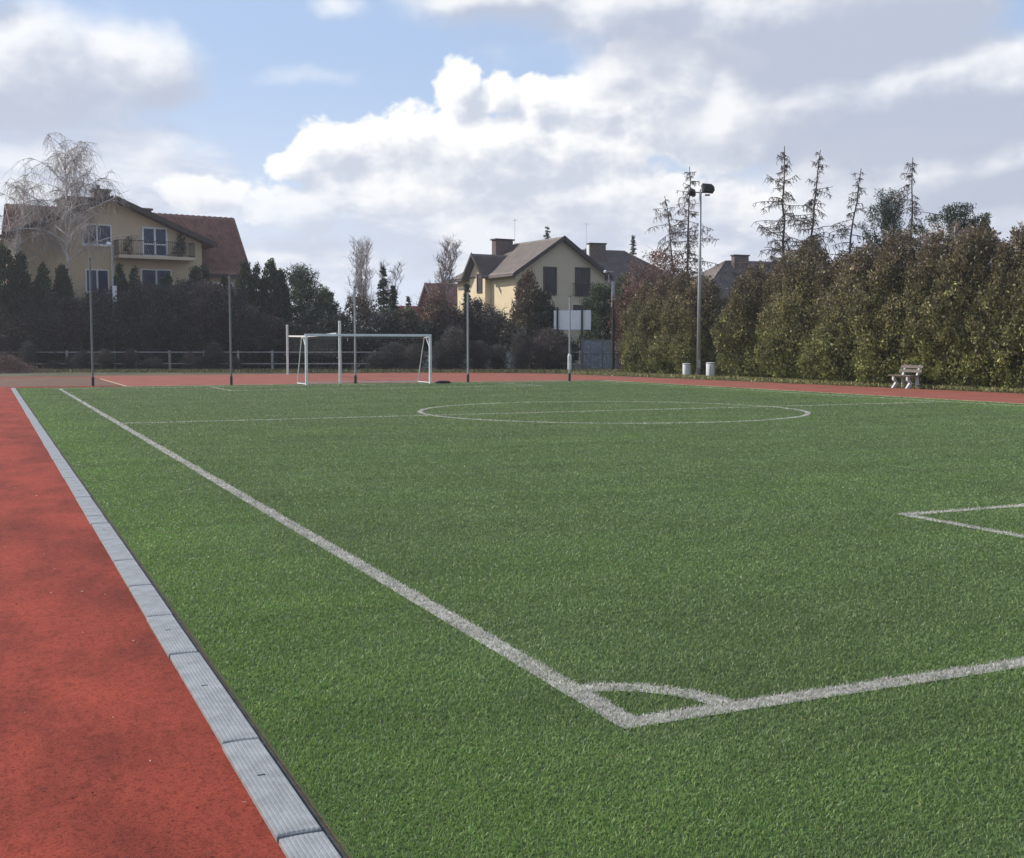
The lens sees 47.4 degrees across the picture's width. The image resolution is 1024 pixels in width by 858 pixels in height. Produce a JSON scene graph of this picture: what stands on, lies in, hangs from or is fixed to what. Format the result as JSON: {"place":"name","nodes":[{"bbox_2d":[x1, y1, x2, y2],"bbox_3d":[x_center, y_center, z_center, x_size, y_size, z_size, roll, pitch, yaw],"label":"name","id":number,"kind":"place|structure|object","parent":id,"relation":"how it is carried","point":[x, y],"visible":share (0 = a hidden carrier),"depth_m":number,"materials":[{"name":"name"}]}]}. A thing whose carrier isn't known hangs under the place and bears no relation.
{"place":"outdoors","nodes":[
{"label":"outdoors","id":0,"kind":"place"},
{"bbox_2d":[0,376,996,857],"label":"running track","id":1,"kind":"structure","parent":0,"point":[126,736],"depth_m":5.14,"materials":[{"name":"red rubber"}]},
{"bbox_2d":[16,389,347,857],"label":"gutter","id":2,"kind":"object","parent":1,"relation":"on","point":[331,838],"visible":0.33,"depth_m":5.17,"materials":[{"name":"concrete"}]},
{"bbox_2d":[102,539,134,562],"bbox_3d":[-3.097,0.970,9.173,0.150,0.050,0.984,-2,5,-24],"label":"drain cover","id":3,"kind":"object","parent":2,"relation":"on","point":[117,550],"visible":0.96,"depth_m":9.12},
{"bbox_2d":[114,560,151,588],"bbox_3d":[-2.688,1.035,8.263,0.150,0.051,0.984,-2,5,-24],"label":"drain cover","id":4,"kind":"object","parent":2,"relation":"on","point":[131,572],"visible":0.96,"depth_m":8.20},
{"bbox_2d":[129,585,172,617],"bbox_3d":[-2.286,1.099,7.372,0.150,0.050,0.944,-2,5,-24],"label":"drain cover","id":5,"kind":"object","parent":2,"relation":"on","point":[149,601],"visible":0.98,"depth_m":7.31,"materials":[{"name":"concrete"}]},
{"bbox_2d":[146,615,197,657],"bbox_3d":[-1.902,1.159,6.510,0.150,0.052,0.914,-2,5,-24],"label":"drain cover","id":6,"kind":"object","parent":2,"relation":"on","point":[171,635],"visible":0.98,"depth_m":6.45,"materials":[{"name":"concrete"}]},
{"bbox_2d":[170,652,258,745],"bbox_3d":[-1.403,1.239,5.416,0.150,0.052,1.464,-2,4,-24],"label":"drain cover","id":7,"kind":"object","parent":2,"relation":"on","point":[225,718],"visible":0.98,"depth_m":5.27,"materials":[{"name":"grey plastic"}]},
{"bbox_2d":[222,739,321,841],"bbox_3d":[-0.900,1.317,4.291,0.150,0.052,0.974,-2,5,-24],"label":"drain cover","id":8,"kind":"object","parent":2,"relation":"on","point":[283,810],"visible":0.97,"depth_m":4.20,"materials":[{"name":"concrete"}]},
{"bbox_2d":[279,831,341,857],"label":"drain cover","id":9,"kind":"object","parent":2,"relation":"on","point":[315,845],"visible":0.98,"depth_m":3.73,"materials":[{"name":"concrete"}]},
{"bbox_2d":[0,357,1023,393],"bbox_3d":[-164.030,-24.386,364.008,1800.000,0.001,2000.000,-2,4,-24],"label":"ground","id":10,"kind":"structure","parent":0,"point":[35,374],"depth_m":66.53,"materials":[{"name":"rubber"}]},
{"bbox_2d":[0,243,24,356],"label":"thuja","id":11,"kind":"object","parent":10,"relation":"on","point":[6,258],"visible":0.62,"depth_m":75.39,"materials":[{"name":"green plant"}]},
{"bbox_2d":[6,251,35,357],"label":"thuja","id":12,"kind":"object","parent":10,"relation":"on","point":[26,285],"visible":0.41,"depth_m":75.95,"materials":[{"name":"green plant"}]},
{"bbox_2d":[0,302,48,368],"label":"bare shrub","id":13,"kind":"object","parent":10,"relation":"on","point":[19,329],"visible":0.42,"depth_m":74.90,"materials":[{"name":"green plant"}]},
{"bbox_2d":[0,351,58,373],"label":"brush pile","id":14,"kind":"object","parent":10,"relation":"on","point":[6,362],"visible":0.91,"depth_m":69.96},
{"bbox_2d":[2,298,67,368],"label":"bare shrub","id":15,"kind":"object","parent":10,"relation":"on","point":[32,326],"visible":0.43,"depth_m":75.30,"materials":[{"name":"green plant"}]},
{"bbox_2d":[30,261,54,367],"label":"thuja","id":16,"kind":"object","parent":10,"relation":"on","point":[42,279],"visible":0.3,"depth_m":76.39,"materials":[{"name":"green plant"}]},
{"bbox_2d":[0,168,85,269],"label":"birch tree","id":17,"kind":"object","parent":10,"relation":"on","point":[18,224],"visible":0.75,"depth_m":77.13,"materials":[{"name":"grey plant"}]},
{"bbox_2d":[10,287,94,368],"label":"bare shrub","id":18,"kind":"object","parent":10,"relation":"on","point":[54,305],"visible":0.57,"depth_m":75.62,"materials":[{"name":"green plant"}]},
{"bbox_2d":[0,377,119,386],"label":"worn track surface","id":19,"kind":"object","parent":10,"relation":"on","point":[44,381],"visible":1,"depth_m":51.08,"materials":[{"name":"rubber"}]},
{"bbox_2d":[51,263,75,355],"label":"thuja","id":20,"kind":"object","parent":10,"relation":"on","point":[62,285],"visible":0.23,"depth_m":76.87,"materials":[{"name":"green plant"}]},
{"bbox_2d":[0,132,149,280],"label":"birch tree","id":21,"kind":"object","parent":10,"relation":"on","point":[66,184],"visible":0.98,"depth_m":76.69,"materials":[{"name":"grey plant"}]},
{"bbox_2d":[38,296,120,368],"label":"bare shrub","id":22,"kind":"object","parent":10,"relation":"on","point":[81,318],"visible":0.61,"depth_m":76.19,"materials":[{"name":"brown plant"}]},
{"bbox_2d":[72,281,126,368],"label":"bare shrub","id":23,"kind":"object","parent":10,"relation":"on","point":[99,293],"visible":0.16,"depth_m":78.11,"materials":[{"name":"brown plant"}]},
{"bbox_2d":[84,285,158,368],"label":"bare shrub","id":24,"kind":"object","parent":10,"relation":"on","point":[125,341],"visible":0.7,"depth_m":77.01,"materials":[{"name":"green plant"}]},
{"bbox_2d":[0,186,251,306],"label":"house","id":25,"kind":"structure","parent":10,"relation":"on","point":[214,244],"depth_m":82.30,"materials":[{"name":"paint"}]},
{"bbox_2d":[84,269,109,293],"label":"window","id":26,"kind":"structure","parent":25,"relation":"in","point":[97,277],"depth_m":81.04,"materials":[{"name":"glass"}]},
{"bbox_2d":[142,227,167,255],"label":"balcony door","id":27,"kind":"structure","parent":25,"relation":"in","point":[149,233],"depth_m":83.07,"materials":[{"name":"white paint"}]},
{"bbox_2d":[101,277,169,368],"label":"bare shrub","id":28,"kind":"object","parent":10,"relation":"on","point":[140,292],"visible":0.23,"depth_m":77.96,"materials":[{"name":"brown plant"}]},
{"bbox_2d":[134,277,198,368],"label":"bare shrub","id":29,"kind":"object","parent":10,"relation":"on","point":[166,344],"visible":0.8,"depth_m":77.01,"materials":[{"name":"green plant"}]},
{"bbox_2d":[142,272,210,367],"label":"bare shrub","id":30,"kind":"object","parent":10,"relation":"on","point":[183,284],"visible":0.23,"depth_m":77.80,"materials":[{"name":"brown plant"}]},
{"bbox_2d":[169,278,243,368],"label":"bare shrub","id":31,"kind":"object","parent":10,"relation":"on","point":[202,340],"visible":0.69,"depth_m":77.03,"materials":[{"name":"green plant"}]},
{"bbox_2d":[184,279,262,368],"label":"bare shrub","id":32,"kind":"object","parent":10,"relation":"on","point":[233,289],"visible":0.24,"depth_m":78.00,"materials":[{"name":"brown plant"}]},
{"bbox_2d":[235,259,255,327],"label":"thuja","id":33,"kind":"object","parent":10,"relation":"on","point":[244,274],"visible":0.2,"depth_m":79.37,"materials":[{"name":"green plant"}]},
{"bbox_2d":[211,301,291,369],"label":"bare shrub","id":34,"kind":"object","parent":10,"relation":"on","point":[244,313],"visible":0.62,"depth_m":77.07,"materials":[{"name":"brown plant"}]},
{"bbox_2d":[224,314,298,369],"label":"bare shrub","id":35,"kind":"object","parent":10,"relation":"on","point":[263,356],"visible":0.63,"depth_m":77.10,"materials":[{"name":"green plant"}]},
{"bbox_2d":[259,258,286,330],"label":"thuja","id":36,"kind":"object","parent":10,"relation":"on","point":[271,284],"visible":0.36,"depth_m":79.29,"materials":[{"name":"green plant"}]},
{"bbox_2d":[272,268,294,326],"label":"thuja","id":37,"kind":"object","parent":10,"relation":"on","point":[286,303],"visible":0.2,"depth_m":80.45,"materials":[{"name":"green plant"}]},
{"bbox_2d":[1,350,581,369],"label":"rail fence","id":38,"kind":"object","parent":10,"relation":"on","point":[272,352],"visible":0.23,"depth_m":75.00,"materials":[{"name":"grey"}]},
{"bbox_2d":[267,320,326,369],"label":"evergreen shrub","id":39,"kind":"object","parent":10,"relation":"on","point":[296,326],"visible":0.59,"depth_m":77.23,"materials":[{"name":"green plant"}]},
{"bbox_2d":[282,261,324,322],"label":"pine tree","id":40,"kind":"object","parent":10,"relation":"on","point":[300,284],"visible":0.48,"depth_m":82.52,"materials":[{"name":"green plant"}]},
{"bbox_2d":[288,305,336,368],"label":"evergreen shrub","id":41,"kind":"object","parent":10,"relation":"on","point":[318,314],"visible":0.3,"depth_m":78.21,"materials":[{"name":"green plant"}]},
{"bbox_2d":[0,367,643,373],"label":"verge grass","id":42,"kind":"structure","parent":10,"relation":"on","point":[268,371],"depth_m":70.34,"materials":[{"name":"green plant"}]},
{"bbox_2d":[310,286,342,364],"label":"tree","id":43,"kind":"object","parent":10,"relation":"on","point":[325,299],"visible":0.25,"depth_m":80.35,"materials":[{"name":"green plant"}]},
{"bbox_2d":[310,312,363,369],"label":"evergreen shrub","id":44,"kind":"object","parent":10,"relation":"on","point":[345,344],"visible":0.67,"depth_m":77.28,"materials":[{"name":"green plant"}]},
{"bbox_2d":[344,238,373,322],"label":"birch tree","id":45,"kind":"object","parent":10,"relation":"on","point":[359,274],"visible":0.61,"depth_m":85.66,"materials":[{"name":"grey plant"}]},
{"bbox_2d":[331,291,389,368],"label":"evergreen shrub","id":46,"kind":"object","parent":10,"relation":"on","point":[365,311],"visible":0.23,"depth_m":79.29,"materials":[{"name":"green plant"}]},
{"bbox_2d":[348,235,379,358],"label":"birch tree","id":47,"kind":"object","parent":10,"relation":"on","point":[366,280],"visible":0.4,"depth_m":87.43,"materials":[{"name":"grey plant"}]},
{"bbox_2d":[356,312,406,368],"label":"evergreen shrub","id":48,"kind":"object","parent":10,"relation":"on","point":[374,323],"visible":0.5,"depth_m":77.36,"materials":[{"name":"green plant"}]},
{"bbox_2d":[371,342,409,369],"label":"bare shrub","id":49,"kind":"object","parent":10,"relation":"on","point":[393,357],"visible":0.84,"depth_m":73.68,"materials":[{"name":"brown plant"}]},
{"bbox_2d":[377,305,426,368],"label":"evergreen shrub","id":50,"kind":"object","parent":10,"relation":"on","point":[406,313],"visible":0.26,"depth_m":78.27,"materials":[{"name":"green plant"}]},
{"bbox_2d":[393,317,444,351],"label":"evergreen shrub","id":51,"kind":"object","parent":10,"relation":"on","point":[418,326],"visible":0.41,"depth_m":77.31,"materials":[{"name":"green plant"}]},
{"bbox_2d":[403,286,463,344],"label":"bare shrub","id":52,"kind":"object","parent":10,"relation":"on","point":[436,312],"visible":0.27,"depth_m":79.34,"materials":[{"name":"brown plant"}]},
{"bbox_2d":[425,342,461,369],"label":"bare shrub","id":53,"kind":"object","parent":10,"relation":"on","point":[438,352],"visible":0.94,"depth_m":73.61,"materials":[{"name":"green plant"}]},
{"bbox_2d":[426,235,464,318],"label":"birch tree","id":54,"kind":"object","parent":10,"relation":"on","point":[445,279],"visible":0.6,"depth_m":85.66,"materials":[{"name":"brown plant"}]},
{"bbox_2d":[434,326,471,368],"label":"bare shrub","id":55,"kind":"object","parent":10,"relation":"on","point":[451,340],"visible":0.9,"depth_m":73.58,"materials":[{"name":"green plant"}]},
{"bbox_2d":[428,300,480,345],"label":"bare shrub","id":56,"kind":"object","parent":10,"relation":"on","point":[455,317],"visible":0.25,"depth_m":78.47,"materials":[{"name":"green plant"}]},
{"bbox_2d":[461,340,493,369],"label":"bare shrub","id":57,"kind":"object","parent":10,"relation":"on","point":[478,354],"visible":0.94,"depth_m":73.54,"materials":[{"name":"brown plant"}]},
{"bbox_2d":[459,297,508,348],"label":"bare shrub","id":58,"kind":"object","parent":10,"relation":"on","point":[476,309],"visible":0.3,"depth_m":79.41,"materials":[{"name":"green plant"}]},
{"bbox_2d":[470,306,514,350],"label":"bare shrub","id":59,"kind":"object","parent":10,"relation":"on","point":[494,325],"visible":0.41,"depth_m":78.39,"materials":[{"name":"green plant"}]},
{"bbox_2d":[494,319,534,367],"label":"evergreen shrub","id":60,"kind":"object","parent":10,"relation":"on","point":[507,334],"visible":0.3,"depth_m":77.35,"materials":[{"name":"green plant"}]},
{"bbox_2d":[16,380,1023,857],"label":"artificial turf","id":61,"kind":"structure","parent":10,"relation":"on","point":[510,726],"depth_m":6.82,"materials":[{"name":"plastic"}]},
{"bbox_2d":[59,389,648,728],"bbox_3d":[-8.131,-0.122,24.127,0.184,0.019,42.227,-2,4,-24],"label":"touch line","id":62,"kind":"object","parent":61,"relation":"on","point":[588,698],"visible":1,"depth_m":6.98,"materials":[{"name":"paint"}]},
{"bbox_2d":[297,334,431,384],"bbox_3d":[-6.172,-2.918,48.784,5.400,2.080,1.622,-2,4,-24],"label":"football goal","id":63,"kind":"object","parent":61,"relation":"on","point":[306,377],"visible":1,"depth_m":48.65,"materials":[{"name":"white paint"}]},
{"bbox_2d":[578,680,731,704],"bbox_3d":[0.670,1.215,5.431,0.756,0.019,0.226,2,4,21],"label":"corner arc","id":64,"kind":"object","parent":61,"relation":"on","point":[703,697],"visible":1,"depth_m":5.46,"materials":[{"name":"paint"}]},
{"bbox_2d":[636,656,1023,724],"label":"goal line","id":65,"kind":"object","parent":61,"relation":"on","point":[770,700],"visible":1,"depth_m":5.42,"materials":[{"name":"paint"}]},
{"bbox_2d":[897,503,1023,537],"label":"penalty box line","id":66,"kind":"object","parent":61,"relation":"on","point":[909,514],"visible":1,"depth_m":10.99,"materials":[{"name":"paint"}]},
{"bbox_2d":[509,328,535,368],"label":"bare shrub","id":67,"kind":"object","parent":10,"relation":"on","point":[521,350],"visible":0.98,"depth_m":73.19,"materials":[{"name":"brown plant"}]},
{"bbox_2d":[505,268,553,368],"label":"thuja","id":68,"kind":"object","parent":10,"relation":"on","point":[521,308],"visible":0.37,"depth_m":79.12,"materials":[{"name":"green plant"}]},
{"bbox_2d":[527,288,564,369],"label":"thuja","id":69,"kind":"object","parent":10,"relation":"on","point":[545,307],"visible":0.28,"depth_m":78.38,"materials":[{"name":"green plant"}]},
{"bbox_2d":[524,327,578,369],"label":"bare shrub","id":70,"kind":"object","parent":10,"relation":"on","point":[550,350],"visible":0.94,"depth_m":73.50,"materials":[{"name":"brown plant"}]},
{"bbox_2d":[94,373,1023,403],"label":"faded track surface","id":71,"kind":"object","parent":10,"relation":"on","point":[181,380],"visible":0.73,"depth_m":54.03,"materials":[{"name":"rubber"}]},
{"bbox_2d":[554,307,590,337],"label":"notice board","id":72,"kind":"object","parent":10,"relation":"on","point":[581,319],"visible":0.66,"depth_m":77.69,"materials":[{"name":"metal"}]},
{"bbox_2d":[573,281,618,350],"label":"pine tree","id":73,"kind":"object","parent":10,"relation":"on","point":[599,306],"visible":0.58,"depth_m":83.19,"materials":[{"name":"green plant"}]},
{"bbox_2d":[581,338,622,368],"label":"metal gate","id":74,"kind":"structure","parent":10,"relation":"on","point":[595,354],"depth_m":75.73,"materials":[{"name":"grey metal"}]},
{"bbox_2d":[606,280,641,369],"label":"tree","id":75,"kind":"object","parent":10,"relation":"on","point":[618,331],"visible":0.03,"depth_m":73.82,"materials":[{"name":"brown plant"}]},
{"bbox_2d":[618,278,658,372],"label":"thuja","id":76,"kind":"object","parent":10,"relation":"on","point":[640,296],"visible":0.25,"depth_m":66.65,"materials":[{"name":"green plant"}]},
{"bbox_2d":[628,272,679,373],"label":"thuja","id":77,"kind":"object","parent":10,"relation":"on","point":[648,323],"visible":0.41,"depth_m":64.84,"materials":[{"name":"green plant"}]},
{"bbox_2d":[607,247,703,355],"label":"copper beech","id":78,"kind":"object","parent":10,"relation":"on","point":[646,276],"visible":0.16,"depth_m":72.24,"materials":[{"name":"brown plant"}]},
{"bbox_2d":[615,196,712,339],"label":"larch tree","id":79,"kind":"object","parent":10,"relation":"on","point":[665,215],"visible":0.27,"depth_m":81.44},
{"bbox_2d":[646,268,718,373],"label":"thuja","id":80,"kind":"object","parent":10,"relation":"on","point":[677,290],"visible":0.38,"depth_m":62.81,"materials":[{"name":"green plant"}]},
{"bbox_2d":[654,166,719,289],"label":"larch tree","id":81,"kind":"object","parent":10,"relation":"on","point":[687,246],"visible":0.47,"depth_m":81.30,"materials":[{"name":"plant"}]},
{"bbox_2d":[687,183,714,375],"bbox_3d":[9.355,-7.362,58.144,1.361,9.628,0.504,0,4,0],"label":"floodlight mast","id":82,"kind":"object","parent":10,"relation":"on","point":[707,188],"visible":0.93,"depth_m":58.10,"materials":[{"name":"metal"}]},
{"bbox_2d":[666,275,737,375],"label":"thuja","id":83,"kind":"object","parent":10,"relation":"on","point":[712,302],"visible":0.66,"depth_m":61.11,"materials":[{"name":"green plant"}]},
{"bbox_2d":[708,260,791,377],"bbox_3d":[11.815,-5.402,57.590,4.392,5.853,4.082,1,4,7],"label":"thuja","id":84,"kind":"object","parent":10,"relation":"on","point":[741,309],"visible":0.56,"depth_m":56.77,"materials":[{"name":"green plant"}]},
{"bbox_2d":[716,146,816,281],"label":"larch tree","id":85,"kind":"object","parent":10,"relation":"on","point":[782,221],"visible":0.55,"depth_m":69.32,"materials":[{"name":"plant"}]},
{"bbox_2d":[742,250,808,378],"bbox_3d":[13.183,-5.451,55.520,4.397,6.250,3.666,4,5,41],"label":"thuja","id":86,"kind":"object","parent":10,"relation":"on","point":[773,283],"visible":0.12,"depth_m":55.44,"materials":[{"name":"green plant"}]},
{"bbox_2d":[564,371,1023,392],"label":"verge grass","id":87,"kind":"structure","parent":10,"relation":"on","point":[953,387],"depth_m":50.31,"materials":[{"name":"green plant"}]},
{"bbox_2d":[753,235,839,379],"bbox_3d":[13.781,-5.530,53.532,4.830,6.694,4.201,3,5,34],"label":"thuja","id":88,"kind":"object","parent":10,"relation":"on","point":[806,264],"visible":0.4,"depth_m":52.96,"materials":[{"name":"green plant"}]},
{"bbox_2d":[779,150,845,258],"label":"larch tree","id":89,"kind":"object","parent":10,"relation":"on","point":[812,209],"visible":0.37,"depth_m":71.33,"materials":[{"name":"plant"}]},
{"bbox_2d":[790,248,885,380],"bbox_3d":[14.651,-4.986,51.549,4.490,5.882,4.670,-2,5,-31],"label":"thuja","id":90,"kind":"object","parent":10,"relation":"on","point":[823,279],"visible":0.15,"depth_m":51.38,"materials":[{"name":"green plant"}]},
{"bbox_2d":[799,238,901,382],"bbox_3d":[14.878,-4.974,49.166,4.395,6.204,4.729,-2,5,-27],"label":"thuja","id":91,"kind":"object","parent":10,"relation":"on","point":[856,269],"visible":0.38,"depth_m":48.95,"materials":[{"name":"green plant"}]},
{"bbox_2d":[828,168,878,258],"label":"larch tree","id":92,"kind":"object","parent":10,"relation":"on","point":[850,244],"visible":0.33,"depth_m":69.43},
{"bbox_2d":[856,187,907,264],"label":"pine tree","id":93,"kind":"object","parent":10,"relation":"on","point":[887,215],"visible":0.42,"depth_m":70.91,"materials":[{"name":"green plant"}]},
{"bbox_2d":[841,228,944,384],"bbox_3d":[15.985,-4.972,47.385,5.100,6.457,4.251,0,4,-5],"label":"thuja","id":94,"kind":"object","parent":10,"relation":"on","point":[882,339],"visible":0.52,"depth_m":46.82,"materials":[{"name":"green plant"}]},
{"bbox_2d":[888,365,923,388],"bbox_3d":[15.036,-1.999,44.486,0.700,0.880,1.360,-1,4,-17],"label":"park bench","id":95,"kind":"object","parent":10,"relation":"on","point":[918,371],"visible":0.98,"depth_m":44.40,"materials":[{"name":"white concrete"}]},
{"bbox_2d":[878,157,944,281],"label":"larch tree","id":96,"kind":"object","parent":10,"relation":"on","point":[912,180],"visible":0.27,"depth_m":67.55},
{"bbox_2d":[888,229,970,386],"bbox_3d":[16.758,-4.704,45.553,4.029,6.180,4.632,1,4,17],"label":"thuja","id":97,"kind":"object","parent":10,"relation":"on","point":[915,328],"visible":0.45,"depth_m":44.97,"materials":[{"name":"green plant"}]},
{"bbox_2d":[902,202,1004,254],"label":"pine tree","id":98,"kind":"object","parent":10,"relation":"on","point":[952,218],"visible":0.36,"depth_m":59.38,"materials":[{"name":"green plant"}]},
{"bbox_2d":[918,219,1019,389],"bbox_3d":[17.508,-4.686,43.900,4.514,6.380,4.339,0,4,7],"label":"thuja","id":99,"kind":"object","parent":10,"relation":"on","point":[975,253],"visible":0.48,"depth_m":43.27,"materials":[{"name":"green plant"}]},
{"bbox_2d":[959,222,1023,388],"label":"thuja","id":100,"kind":"object","parent":10,"relation":"on","point":[1001,283],"visible":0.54,"depth_m":41.92,"materials":[{"name":"green plant"}]},
{"bbox_2d":[982,254,1023,389],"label":"thuja","id":101,"kind":"object","parent":10,"relation":"on","point":[1016,347],"visible":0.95,"depth_m":40.91,"materials":[{"name":"green plant"}]},
{"bbox_2d":[0,0,1023,340],"label":"sky","id":102,"kind":"structure","parent":0,"point":[410,126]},
{"bbox_2d":[449,220,613,362],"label":"house","id":103,"kind":"structure","parent":0,"point":[564,268],"depth_m":90.03,"materials":[{"name":"paint"}]},
{"bbox_2d":[582,243,695,315],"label":"house","id":104,"kind":"structure","parent":0,"point":[614,261],"depth_m":102.29,"materials":[{"name":"grey tile"}]},
{"bbox_2d":[696,254,781,362],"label":"house","id":105,"kind":"structure","parent":0,"point":[724,265],"depth_m":106.20,"materials":[{"name":"grey tile"}]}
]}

